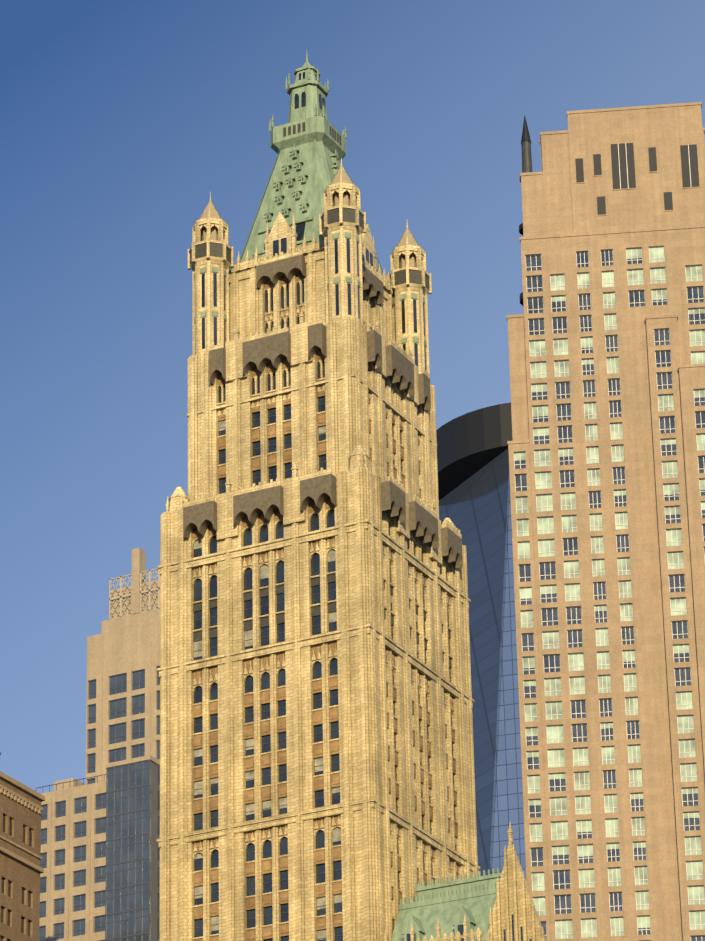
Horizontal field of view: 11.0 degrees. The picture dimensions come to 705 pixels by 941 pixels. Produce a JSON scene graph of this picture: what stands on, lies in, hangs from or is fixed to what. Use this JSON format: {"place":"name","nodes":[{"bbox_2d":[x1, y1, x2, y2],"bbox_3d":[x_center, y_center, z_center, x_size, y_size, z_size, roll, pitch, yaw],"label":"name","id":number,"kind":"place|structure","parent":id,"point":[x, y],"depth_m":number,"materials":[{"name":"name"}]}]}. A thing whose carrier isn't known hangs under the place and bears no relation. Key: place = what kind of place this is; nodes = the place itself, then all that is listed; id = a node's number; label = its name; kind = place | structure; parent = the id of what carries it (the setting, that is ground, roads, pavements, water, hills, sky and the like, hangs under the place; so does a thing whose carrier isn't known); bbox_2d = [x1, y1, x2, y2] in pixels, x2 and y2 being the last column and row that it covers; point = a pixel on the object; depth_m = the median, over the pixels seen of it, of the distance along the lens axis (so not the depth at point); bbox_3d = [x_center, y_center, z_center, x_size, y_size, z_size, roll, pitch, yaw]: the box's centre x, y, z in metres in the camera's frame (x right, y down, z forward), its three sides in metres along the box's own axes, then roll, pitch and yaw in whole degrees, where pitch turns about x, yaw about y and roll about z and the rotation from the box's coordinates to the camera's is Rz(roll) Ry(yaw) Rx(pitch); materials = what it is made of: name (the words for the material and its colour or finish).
{"place":"outdoors","nodes":[
{"label":"outdoors","id":0,"kind":"place"},
{"bbox_2d":[0,753,44,940],"bbox_3d":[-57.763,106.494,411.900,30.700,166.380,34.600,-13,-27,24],"label":"building","id":1,"kind":"structure","parent":0,"point":[21,869],"depth_m":443.70,"materials":[{"name":"brick"}]},
{"bbox_2d":[36,548,159,940],"bbox_3d":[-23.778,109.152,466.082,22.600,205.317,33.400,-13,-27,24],"label":"building","id":2,"kind":"structure","parent":0,"point":[100,860],"depth_m":481.75,"materials":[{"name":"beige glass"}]},
{"bbox_2d":[157,52,546,940],"bbox_3d":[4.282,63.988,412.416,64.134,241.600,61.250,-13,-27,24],"label":"skyscraper","id":3,"kind":"structure","parent":0,"point":[317,758],"depth_m":407.84,"materials":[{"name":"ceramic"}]},
{"bbox_2d":[0,0,704,793],"label":"sky","id":4,"kind":"structure","parent":0,"point":[120,120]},
{"bbox_2d":[436,115,532,878],"bbox_3d":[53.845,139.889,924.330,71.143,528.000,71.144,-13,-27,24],"label":"skyscraper","id":5,"kind":"structure","parent":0,"point":[474,497],"depth_m":948.71,"materials":[{"name":"blue glass"}]},
{"bbox_2d":[506,102,704,940],"bbox_3d":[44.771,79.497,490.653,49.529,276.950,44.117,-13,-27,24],"label":"skyscraper","id":6,"kind":"structure","parent":0,"point":[606,342],"depth_m":506.38,"materials":[{"name":"stone"}]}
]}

